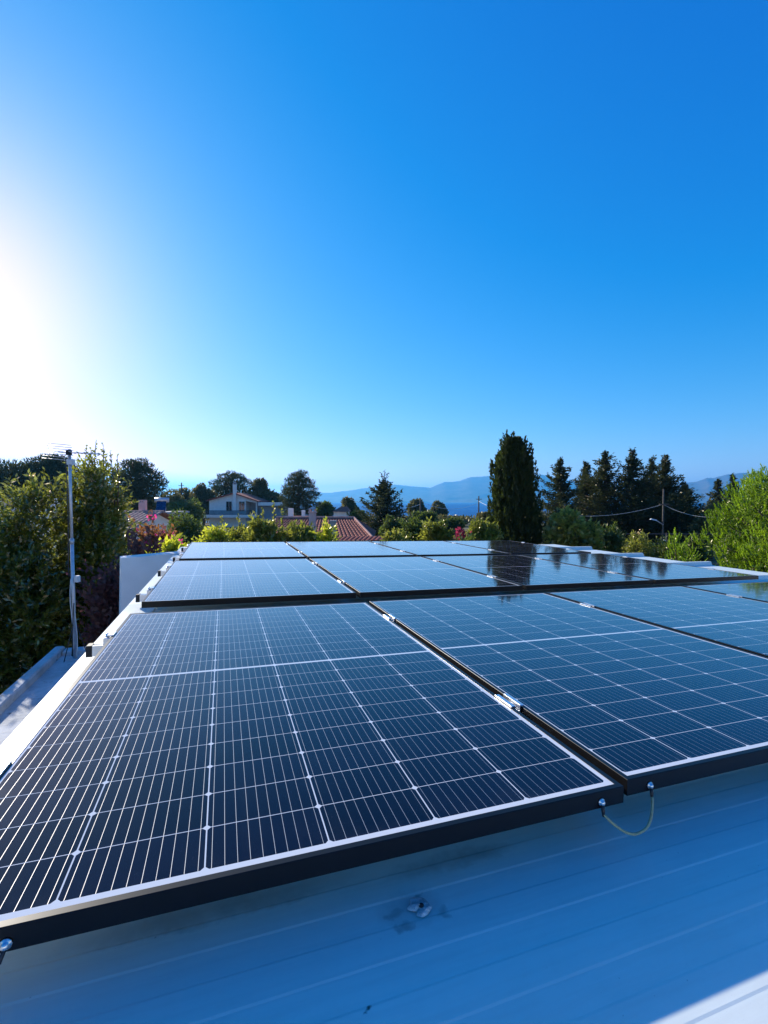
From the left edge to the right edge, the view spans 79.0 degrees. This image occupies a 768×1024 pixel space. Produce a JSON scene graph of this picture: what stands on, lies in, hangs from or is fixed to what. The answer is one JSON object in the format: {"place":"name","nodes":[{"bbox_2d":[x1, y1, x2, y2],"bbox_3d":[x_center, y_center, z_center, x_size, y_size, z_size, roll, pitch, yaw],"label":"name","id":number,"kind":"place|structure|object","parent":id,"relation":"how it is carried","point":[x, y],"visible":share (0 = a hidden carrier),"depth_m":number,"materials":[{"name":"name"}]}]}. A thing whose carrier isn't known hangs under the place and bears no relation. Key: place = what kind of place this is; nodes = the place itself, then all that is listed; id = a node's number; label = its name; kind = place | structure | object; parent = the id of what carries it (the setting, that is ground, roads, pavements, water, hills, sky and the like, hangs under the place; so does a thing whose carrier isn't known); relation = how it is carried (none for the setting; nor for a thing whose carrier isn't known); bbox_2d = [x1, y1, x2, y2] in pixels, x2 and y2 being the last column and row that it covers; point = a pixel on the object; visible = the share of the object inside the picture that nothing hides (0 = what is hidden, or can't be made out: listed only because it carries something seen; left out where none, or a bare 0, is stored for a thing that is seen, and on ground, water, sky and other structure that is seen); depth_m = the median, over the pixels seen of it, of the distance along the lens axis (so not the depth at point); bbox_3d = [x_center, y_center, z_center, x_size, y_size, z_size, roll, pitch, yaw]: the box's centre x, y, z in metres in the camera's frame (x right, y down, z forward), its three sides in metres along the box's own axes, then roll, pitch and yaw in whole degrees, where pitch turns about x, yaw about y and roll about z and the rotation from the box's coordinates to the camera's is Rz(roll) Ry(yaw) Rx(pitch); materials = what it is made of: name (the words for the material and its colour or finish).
{"place":"outdoors","nodes":[
{"label":"outdoors","id":0,"kind":"place"},
{"bbox_2d":[119,500,180,553],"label":"tiled house","id":1,"kind":"structure","parent":0,"point":[140,514],"depth_m":29.92,"materials":[{"name":"white paint"}]},
{"bbox_2d":[166,511,188,517],"bbox_3d":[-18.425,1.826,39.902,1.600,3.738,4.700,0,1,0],"label":"flat roofed house","id":2,"kind":"structure","parent":0,"point":[169,512],"depth_m":39.95,"materials":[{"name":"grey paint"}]},
{"bbox_2d":[154,498,168,511],"bbox_3d":[-18.415,-0.590,38.516,1.100,1.184,1.226,0,1,-20],"label":"solar water heater","id":3,"kind":"object","parent":2,"relation":"on","point":[161,504],"visible":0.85,"depth_m":38.58,"materials":[{"name":"blue glass"}]},
{"bbox_2d":[288,508,304,515],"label":"tiled house","id":4,"kind":"structure","parent":0,"point":[290,511],"depth_m":45.29,"materials":[{"name":"white paint"}]},
{"bbox_2d":[274,507,382,540],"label":"tiled house","id":5,"kind":"structure","parent":0,"point":[351,528],"depth_m":32.23,"materials":[{"name":"red tile"}]},
{"bbox_2d":[329,520,336,538],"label":"chimney pillar","id":6,"kind":"structure","parent":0,"point":[332,522],"depth_m":23.87,"materials":[{"name":"concrete"}]},
{"bbox_2d":[332,507,350,515],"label":"tiled house","id":7,"kind":"structure","parent":0,"point":[340,511],"depth_m":60.03,"materials":[{"name":"white paint"}]},
{"bbox_2d":[0,0,767,496],"label":"sky","id":8,"kind":"structure","parent":0,"point":[344,243],"materials":[{"name":"blue"}]},
{"bbox_2d":[56,523,767,568],"bbox_3d":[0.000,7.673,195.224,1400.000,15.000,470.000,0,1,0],"label":"ground","id":9,"kind":"structure","parent":0,"point":[466,527],"depth_m":62.91,"materials":[{"name":"soil"}]},
{"bbox_2d":[0,458,45,498],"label":"pine tree","id":10,"kind":"object","parent":9,"relation":"on","point":[11,471],"visible":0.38,"depth_m":56.81,"materials":[{"name":"green plant"}]},
{"bbox_2d":[0,498,59,548],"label":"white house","id":11,"kind":"structure","parent":9,"relation":"on","point":[35,506],"depth_m":36.83,"materials":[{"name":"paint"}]},
{"bbox_2d":[0,466,89,694],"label":"oleander bush","id":12,"kind":"object","parent":9,"relation":"on","point":[30,563],"visible":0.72,"depth_m":6.46,"materials":[{"name":"green plant"}]},
{"bbox_2d":[9,453,83,501],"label":"pine tree","id":13,"kind":"object","parent":9,"relation":"on","point":[52,466],"visible":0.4,"depth_m":60.02,"materials":[{"name":"green plant"}]},
{"bbox_2d":[38,440,145,659],"bbox_3d":[-4.622,1.644,7.418,1.711,5.590,1.643,0,1,0],"label":"oleander bush","id":14,"kind":"object","parent":9,"relation":"on","point":[99,505],"visible":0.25,"depth_m":7.04,"materials":[{"name":"green plant"}]},
{"bbox_2d":[66,523,167,646],"bbox_3d":[-3.404,2.302,6.221,1.532,4.319,1.505,0,1,0],"label":"bougainvillea bush","id":15,"kind":"object","parent":9,"relation":"on","point":[105,592],"visible":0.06,"depth_m":5.89,"materials":[{"name":"purple plant"}]},
{"bbox_2d":[105,457,168,509],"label":"pine tree","id":16,"kind":"object","parent":9,"relation":"on","point":[141,486],"visible":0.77,"depth_m":58.95,"materials":[{"name":"green plant"}]},
{"bbox_2d":[125,509,182,553],"bbox_3d":[-4.657,2.162,9.573,1.667,4.448,1.315,1,1,29],"label":"bougainvillea bush","id":17,"kind":"object","parent":9,"relation":"on","point":[142,534],"visible":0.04,"depth_m":9.46,"materials":[{"name":"pink plant"}]},
{"bbox_2d":[144,533,186,552],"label":"garden shrub","id":18,"kind":"object","parent":9,"relation":"on","point":[172,544],"visible":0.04,"depth_m":8.25,"materials":[{"name":"green plant"}]},
{"bbox_2d":[148,488,186,510],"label":"broadleaf tree","id":19,"kind":"object","parent":9,"relation":"on","point":[176,497],"visible":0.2,"depth_m":74.45,"materials":[{"name":"green plant"}]},
{"bbox_2d":[168,532,192,543],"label":"bougainvillea bush","id":20,"kind":"object","parent":9,"relation":"on","point":[180,538],"visible":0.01,"depth_m":11.56,"materials":[{"name":"pink plant"}]},
{"bbox_2d":[177,487,190,501],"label":"broadleaf tree","id":21,"kind":"object","parent":9,"relation":"on","point":[186,494],"visible":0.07,"depth_m":93.84,"materials":[{"name":"green plant"}]},
{"bbox_2d":[164,508,204,543],"bbox_3d":[-10.659,1.869,24.895,2.530,4.348,2.636,1,2,32],"label":"broadleaf tree","id":22,"kind":"object","parent":9,"relation":"on","point":[186,529],"visible":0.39,"depth_m":24.42,"materials":[{"name":"green plant"}]},
{"bbox_2d":[166,497,206,525],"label":"broadleaf tree","id":23,"kind":"object","parent":9,"relation":"on","point":[192,508],"visible":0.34,"depth_m":54.43,"materials":[{"name":"green plant"}]},
{"bbox_2d":[189,482,216,525],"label":"broadleaf tree","id":24,"kind":"object","parent":9,"relation":"on","point":[204,493],"visible":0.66,"depth_m":90.69,"materials":[{"name":"green plant"}]},
{"bbox_2d":[191,523,234,541],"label":"garden shrub","id":25,"kind":"object","parent":9,"relation":"on","point":[213,533],"visible":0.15,"depth_m":14.94,"materials":[{"name":"green plant"}]},
{"bbox_2d":[208,470,252,497],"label":"pine tree","id":26,"kind":"object","parent":9,"relation":"on","point":[226,487],"visible":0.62,"depth_m":97.95,"materials":[{"name":"green plant"}]},
{"bbox_2d":[220,513,250,541],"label":"garden shrub","id":27,"kind":"object","parent":9,"relation":"on","point":[237,533],"visible":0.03,"depth_m":15.77,"materials":[{"name":"green plant"}]},
{"bbox_2d":[203,482,288,526],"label":"gabled house","id":28,"kind":"structure","parent":9,"relation":"on","point":[229,507],"depth_m":86.00,"materials":[{"name":"white paint"}]},
{"bbox_2d":[226,501,231,509],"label":"window","id":29,"kind":"structure","parent":28,"relation":"in","point":[228,503],"depth_m":85.98,"materials":[{"name":"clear glass"}]},
{"bbox_2d":[239,501,244,509],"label":"window","id":30,"kind":"structure","parent":28,"relation":"in","point":[241,503],"depth_m":85.98,"materials":[{"name":"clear glass"}]},
{"bbox_2d":[246,477,271,500],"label":"broadleaf tree","id":31,"kind":"object","parent":9,"relation":"on","point":[259,488],"visible":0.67,"depth_m":96.90,"materials":[{"name":"green plant"}]},
{"bbox_2d":[235,501,289,542],"bbox_3d":[-3.766,1.944,15.075,2.089,4.639,1.758,0,1,0],"label":"garden shrub","id":32,"kind":"object","parent":9,"relation":"on","point":[262,530],"visible":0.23,"depth_m":14.80,"materials":[{"name":"green plant"}]},
{"bbox_2d":[269,489,282,501],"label":"broadleaf tree","id":33,"kind":"object","parent":9,"relation":"on","point":[273,497],"visible":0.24,"depth_m":93.93,"materials":[{"name":"green plant"}]},
{"bbox_2d":[277,469,322,515],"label":"pine tree","id":34,"kind":"object","parent":9,"relation":"on","point":[296,493],"visible":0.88,"depth_m":64.97,"materials":[{"name":"green plant"}]},
{"bbox_2d":[280,519,321,541],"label":"garden shrub","id":35,"kind":"object","parent":9,"relation":"on","point":[301,532],"visible":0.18,"depth_m":15.31,"materials":[{"name":"green plant"}]},
{"bbox_2d":[311,517,338,541],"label":"garden shrub","id":36,"kind":"object","parent":9,"relation":"on","point":[326,534],"visible":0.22,"depth_m":14.93,"materials":[{"name":"green plant"}]},
{"bbox_2d":[316,500,335,515],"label":"broadleaf tree","id":37,"kind":"object","parent":9,"relation":"on","point":[327,509],"visible":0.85,"depth_m":79.01,"materials":[{"name":"green plant"}]},
{"bbox_2d":[341,496,359,514],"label":"broadleaf tree","id":38,"kind":"object","parent":9,"relation":"on","point":[348,502],"visible":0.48,"depth_m":89.45,"materials":[{"name":"green plant"}]},
{"bbox_2d":[350,509,367,520],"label":"broadleaf tree","id":39,"kind":"object","parent":9,"relation":"on","point":[355,514],"visible":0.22,"depth_m":59.24,"materials":[{"name":"green plant"}]},
{"bbox_2d":[346,470,415,540],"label":"conifer tree","id":40,"kind":"object","parent":9,"relation":"on","point":[381,508],"visible":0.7,"depth_m":47.31,"materials":[{"name":"green plant"}]},
{"bbox_2d":[0,544,767,1023],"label":"flat roofed house","id":41,"kind":"structure","parent":9,"relation":"on","point":[592,916],"depth_m":0.70,"materials":[{"name":"white paint"}]},
{"bbox_2d":[41,442,101,661],"bbox_3d":[-3.207,0.405,4.802,0.529,2.226,0.240,-1,1,-24],"label":"antenna mast","id":42,"kind":"object","parent":41,"relation":"on","point":[74,578],"visible":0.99,"depth_m":4.76,"materials":[{"name":"metal"}]},
{"bbox_2d":[0,693,523,775],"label":"mounting rail","id":43,"kind":"object","parent":41,"relation":"on","point":[509,700],"visible":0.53,"depth_m":1.26,"materials":[{"name":"metal"}]},
{"bbox_2d":[0,602,623,952],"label":"solar panel","id":44,"kind":"object","parent":43,"relation":"attached to","point":[164,762],"visible":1,"depth_m":0.94,"materials":[{"name":"glass"},{"name":"aluminium"}]},
{"bbox_2d":[0,938,12,964],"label":"bolt","id":45,"kind":"object","parent":44,"relation":"attached to","point":[5,944],"visible":1,"depth_m":0.57,"materials":[{"name":"metal"}]},
{"bbox_2d":[598,782,653,835],"bbox_3d":[0.481,0.574,0.894,0.152,0.065,0.037,-1,1,-25],"label":"earthing wire","id":46,"kind":"object","parent":44,"relation":"attached to","point":[650,786],"visible":1,"depth_m":0.88,"materials":[{"name":"metal"}]},
{"bbox_2d":[369,593,767,795],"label":"solar panel","id":47,"kind":"object","parent":43,"relation":"attached to","point":[632,706],"visible":0.98,"depth_m":1.47,"materials":[{"name":"glass"},{"name":"aluminium"},{"name":"silicon solar cells"}]},
{"bbox_2d":[181,542,524,551],"bbox_3d":[-0.109,0.468,6.237,4.790,0.106,0.080,1,1,-19],"label":"mounting rail","id":48,"kind":"object","parent":41,"relation":"on","point":[183,549],"visible":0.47,"depth_m":5.45,"materials":[{"name":"metal"}]},
{"bbox_2d":[369,541,509,556],"bbox_3d":[0.614,0.459,5.948,1.140,0.033,1.722,1,1,-19],"label":"solar panel","id":49,"kind":"object","parent":48,"relation":"attached to","point":[430,548],"visible":0.92,"depth_m":5.70,"materials":[{"name":"blue glass"}]},
{"bbox_2d":[446,541,590,554],"bbox_3d":[1.714,0.476,6.328,1.140,0.033,1.722,1,1,-19],"label":"solar panel","id":50,"kind":"object","parent":48,"relation":"attached to","point":[515,548],"visible":0.88,"depth_m":6.06,"materials":[{"name":"blue glass"}]},
{"bbox_2d":[173,548,569,561],"bbox_3d":[0.207,0.491,5.320,4.790,0.106,0.080,1,1,-19],"label":"mounting rail","id":51,"kind":"object","parent":41,"relation":"on","point":[177,558],"visible":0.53,"depth_m":4.54,"materials":[{"name":"metal"}]},
{"bbox_2d":[179,542,305,560],"bbox_3d":[-1.585,0.423,5.188,1.140,0.033,1.722,1,1,-19],"label":"solar panel","id":52,"kind":"object","parent":51,"relation":"attached to","point":[231,550],"visible":0.95,"depth_m":4.90,"materials":[{"name":"blue glass"}]},
{"bbox_2d":[286,541,415,559],"bbox_3d":[-0.485,0.441,5.568,1.140,0.034,1.722,1,1,-19],"label":"solar panel","id":53,"kind":"object","parent":51,"relation":"attached to","point":[339,549],"visible":0.94,"depth_m":5.29,"materials":[{"name":"blue glass"}]},
{"bbox_2d":[158,556,627,576],"bbox_3d":[0.492,0.509,4.435,4.790,0.106,0.083,1,1,-19],"label":"mounting rail","id":54,"kind":"object","parent":41,"relation":"on","point":[161,572],"visible":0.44,"depth_m":3.66,"materials":[{"name":"metal"}]},
{"bbox_2d":[423,555,652,589],"bbox_3d":[1.215,0.500,4.146,1.140,0.034,1.722,1,1,-19],"label":"solar panel","id":55,"kind":"object","parent":54,"relation":"attached to","point":[528,573],"visible":0.96,"depth_m":3.79,"materials":[{"name":"glass"},{"name":"aluminium"},{"name":"silicon solar cells"}]},
{"bbox_2d":[521,553,758,583],"bbox_3d":[2.315,0.518,4.525,1.140,0.033,1.722,1,1,-19],"label":"solar panel","id":56,"kind":"object","parent":54,"relation":"attached to","point":[657,572],"visible":0.93,"depth_m":4.20,"materials":[{"name":"glass"},{"name":"silicon cells"},{"name":"aluminium metal"}]},
{"bbox_2d":[86,594,743,657],"bbox_3d":[1.119,0.561,2.576,4.790,0.106,0.080,1,1,-19],"label":"mounting rail","id":57,"kind":"object","parent":41,"relation":"on","point":[93,649],"visible":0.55,"depth_m":1.79,"materials":[{"name":"metal"}]},
{"bbox_2d":[546,586,767,657],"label":"solar panel","id":58,"kind":"object","parent":57,"relation":"attached to","point":[740,623],"visible":0.93,"depth_m":2.49,"materials":[{"name":"glass"},{"name":"silicon cells"},{"name":"aluminium metal"}]},
{"bbox_2d":[683,582,767,601],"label":"solar panel","id":59,"kind":"object","parent":57,"relation":"attached to","point":[758,591],"visible":0.82,"depth_m":3.22,"materials":[{"name":"blue glass"}]},
{"bbox_2d":[407,897,431,916],"bbox_3d":[0.056,0.623,0.742,0.037,0.009,0.034,1,2,36],"label":"sealed screw","id":60,"kind":"object","parent":41,"relation":"on","point":[421,906],"visible":1,"depth_m":0.74,"materials":[{"name":"plastic"}]},
{"bbox_2d":[136,568,713,601],"bbox_3d":[0.808,0.533,3.518,4.790,0.106,0.080,1,1,-19],"label":"mounting rail","id":61,"kind":"object","parent":41,"relation":"on","point":[140,597],"visible":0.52,"depth_m":2.74,"materials":[{"name":"metal"}]},
{"bbox_2d":[141,558,355,607],"bbox_3d":[-0.984,0.464,3.386,1.140,0.034,1.722,1,1,-19],"label":"solar panel","id":62,"kind":"object","parent":61,"relation":"attached to","point":[196,582],"visible":1,"depth_m":2.98,"materials":[{"name":"glass"},{"name":"aluminium"}]},
{"bbox_2d":[309,556,522,597],"bbox_3d":[0.116,0.482,3.766,1.140,0.033,1.722,1,1,-19],"label":"solar panel","id":63,"kind":"object","parent":61,"relation":"attached to","point":[365,577],"visible":0.96,"depth_m":3.39,"materials":[{"name":"glass"},{"name":"aluminium"},{"name":"silicon solar cells"}]},
{"bbox_2d":[378,514,406,535],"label":"broadleaf tree","id":64,"kind":"object","parent":9,"relation":"on","point":[389,523],"visible":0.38,"depth_m":41.63,"materials":[{"name":"green plant"}]},
{"bbox_2d":[63,492,724,525],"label":"wood","id":65,"kind":"object","parent":9,"relation":"on","point":[467,519],"visible":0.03,"depth_m":89.30,"materials":[{"name":"green plant"}]},
{"bbox_2d":[380,527,413,540],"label":"garden shrub","id":66,"kind":"object","parent":9,"relation":"on","point":[393,536],"visible":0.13,"depth_m":16.93,"materials":[{"name":"green plant"}]},
{"bbox_2d":[399,510,424,540],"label":"garden shrub","id":67,"kind":"object","parent":9,"relation":"on","point":[412,529],"visible":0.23,"depth_m":18.91,"materials":[{"name":"green plant"}]},
{"bbox_2d":[406,498,426,516],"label":"broadleaf tree","id":68,"kind":"object","parent":9,"relation":"on","point":[414,502],"visible":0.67,"depth_m":108.54,"materials":[{"name":"green plant"}]},
{"bbox_2d":[411,509,439,525],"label":"broadleaf tree","id":69,"kind":"object","parent":9,"relation":"on","point":[428,513],"visible":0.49,"depth_m":59.15,"materials":[{"name":"green plant"}]},
{"bbox_2d":[415,516,455,540],"bbox_3d":[2.107,2.159,18.108,1.872,4.068,1.697,0,1,0],"label":"garden shrub","id":70,"kind":"object","parent":9,"relation":"on","point":[432,531],"visible":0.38,"depth_m":17.70,"materials":[{"name":"green plant"}]},
{"bbox_2d":[430,500,448,514],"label":"broadleaf tree","id":71,"kind":"object","parent":9,"relation":"on","point":[440,505],"visible":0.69,"depth_m":128.53,"materials":[{"name":"green plant"}]},
{"bbox_2d":[437,517,466,538],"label":"broadleaf tree","id":72,"kind":"object","parent":9,"relation":"on","point":[453,522],"visible":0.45,"depth_m":49.43,"materials":[{"name":"green plant"}]},
{"bbox_2d":[451,527,476,540],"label":"bougainvillea bush","id":73,"kind":"object","parent":9,"relation":"on","point":[457,533],"visible":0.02,"depth_m":16.42,"materials":[{"name":"pink plant"}]},
{"bbox_2d":[453,532,475,540],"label":"garden shrub","id":74,"kind":"object","parent":9,"relation":"on","point":[469,538],"depth_m":14.98,"materials":[{"name":"green plant"}]},
{"bbox_2d":[475,511,492,520],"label":"broadleaf tree","id":75,"kind":"object","parent":9,"relation":"on","point":[479,515],"visible":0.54,"depth_m":74.13,"materials":[{"name":"green plant"}]},
{"bbox_2d":[465,516,503,540],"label":"garden shrub","id":76,"kind":"object","parent":9,"relation":"on","point":[485,530],"visible":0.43,"depth_m":17.76,"materials":[{"name":"green plant"}]},
{"bbox_2d":[487,429,546,543],"bbox_3d":[6.825,-0.100,23.995,3.133,8.335,3.107,0,1,0],"label":"cypress tree","id":77,"kind":"object","parent":9,"relation":"on","point":[515,500],"visible":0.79,"depth_m":23.23,"materials":[{"name":"green plant"}]},
{"bbox_2d":[520,457,595,543],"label":"conifer tree","id":78,"kind":"object","parent":9,"relation":"on","point":[561,487],"visible":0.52,"depth_m":41.66,"materials":[{"name":"green plant"}]},
{"bbox_2d":[538,505,607,550],"bbox_3d":[8.888,1.866,22.064,2.993,4.482,2.718,-1,1,-26],"label":"citrus tree","id":79,"kind":"object","parent":9,"relation":"on","point":[566,527],"visible":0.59,"depth_m":21.36,"materials":[{"name":"green plant"}]},
{"bbox_2d":[564,461,628,520],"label":"conifer tree","id":80,"kind":"object","parent":9,"relation":"on","point":[587,468],"visible":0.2,"depth_m":44.65,"materials":[{"name":"green plant"}]},
{"bbox_2d":[569,450,652,542],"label":"conifer tree","id":81,"kind":"object","parent":9,"relation":"on","point":[601,480],"visible":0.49,"depth_m":41.36,"materials":[{"name":"green plant"}]},
{"bbox_2d":[596,521,626,552],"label":"garden shrub","id":82,"kind":"object","parent":9,"relation":"on","point":[613,540],"visible":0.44,"depth_m":25.73,"materials":[{"name":"green plant"}]},
{"bbox_2d":[621,529,654,556],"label":"garden shrub","id":83,"kind":"object","parent":9,"relation":"on","point":[632,545],"visible":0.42,"depth_m":26.84,"materials":[{"name":"green plant"}]},
{"bbox_2d":[593,447,685,547],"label":"conifer tree","id":84,"kind":"object","parent":9,"relation":"on","point":[633,467],"visible":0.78,"depth_m":40.09,"materials":[{"name":"green plant"}]},
{"bbox_2d":[649,489,668,540],"bbox_3d":[20.606,1.040,34.920,1.430,5.536,0.375,0,1,0],"label":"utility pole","id":85,"kind":"object","parent":9,"relation":"on","point":[662,504],"visible":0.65,"depth_m":34.96,"materials":[{"name":"brown wood"}]},
{"bbox_2d":[628,455,704,537],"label":"conifer tree","id":86,"kind":"object","parent":9,"relation":"on","point":[652,465],"visible":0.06,"depth_m":45.66,"materials":[{"name":"green plant"}]},
{"bbox_2d":[648,535,685,561],"bbox_3d":[14.574,2.618,24.137,2.079,2.884,1.997,-1,2,-37],"label":"garden shrub","id":87,"kind":"object","parent":9,"relation":"on","point":[660,548],"visible":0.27,"depth_m":23.92,"materials":[{"name":"green plant"}]},
{"bbox_2d":[634,454,704,551],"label":"conifer tree","id":88,"kind":"object","parent":9,"relation":"on","point":[665,469],"visible":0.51,"depth_m":40.20,"materials":[{"name":"green plant"}]},
{"bbox_2d":[620,533,721,560],"bbox_3d":[19.690,2.677,34.099,10.080,2.300,0.120,0,1,0],"label":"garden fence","id":89,"kind":"object","parent":9,"relation":"on","point":[666,537],"visible":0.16,"depth_m":34.01,"materials":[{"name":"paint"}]},
{"bbox_2d":[664,527,693,560],"bbox_3d":[9.457,2.369,15.052,0.905,3.786,0.954,1,2,44],"label":"bush","id":90,"kind":"object","parent":9,"relation":"on","point":[681,547],"visible":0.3,"depth_m":14.96,"materials":[{"name":"green plant"}]},
{"bbox_2d":[650,482,708,542],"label":"conifer tree","id":91,"kind":"object","parent":9,"relation":"on","point":[696,507],"visible":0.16,"depth_m":42.30,"materials":[{"name":"green plant"}]},
{"bbox_2d":[681,542,707,561],"bbox_3d":[9.266,2.597,14.048,0.832,3.375,0.742,1,1,26],"label":"pine tree","id":92,"kind":"object","parent":9,"relation":"on","point":[693,557],"visible":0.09,"depth_m":14.04,"materials":[{"name":"green plant"}]},
{"bbox_2d":[679,533,714,565],"bbox_3d":[17.498,2.519,26.186,1.793,2.995,1.977,0,1,0],"label":"garden shrub","id":93,"kind":"object","parent":9,"relation":"on","point":[705,556],"visible":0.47,"depth_m":25.77,"materials":[{"name":"green plant"}]},
{"bbox_2d":[687,501,728,560],"bbox_3d":[25.111,1.433,36.064,2.799,4.713,2.738,0,1,0],"label":"broadleaf tree","id":94,"kind":"object","parent":9,"relation":"on","point":[698,524],"visible":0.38,"depth_m":35.95,"materials":[{"name":"green plant"}]},
{"bbox_2d":[706,478,730,516],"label":"conifer tree","id":95,"kind":"object","parent":9,"relation":"on","point":[717,495],"visible":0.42,"depth_m":74.74,"materials":[{"name":"green plant"}]},
{"bbox_2d":[690,463,767,572],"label":"broadleaf tree","id":96,"kind":"object","parent":9,"relation":"on","point":[743,554],"visible":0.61,"depth_m":12.77,"materials":[{"name":"green plant"}]},
{"bbox_2d":[723,473,738,529],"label":"conifer tree","id":97,"kind":"object","parent":9,"relation":"on","point":[732,475],"visible":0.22,"depth_m":74.71,"materials":[{"name":"green plant"}]},
{"bbox_2d":[206,503,706,522],"bbox_3d":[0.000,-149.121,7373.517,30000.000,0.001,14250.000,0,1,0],"label":"sea","id":98,"kind":"structure","parent":0,"point":[469,511],"depth_m":1396.92,"materials":[{"name":"liquid"}]},
{"bbox_2d":[285,474,636,502],"bbox_3d":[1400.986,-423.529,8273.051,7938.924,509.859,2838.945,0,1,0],"label":"mountains","id":99,"kind":"structure","parent":0,"point":[469,490],"depth_m":7809.96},
{"bbox_2d":[620,473,766,502],"bbox_3d":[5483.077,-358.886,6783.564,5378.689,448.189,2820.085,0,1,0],"label":"mountains","id":100,"kind":"structure","parent":0,"point":[704,486],"depth_m":6616.95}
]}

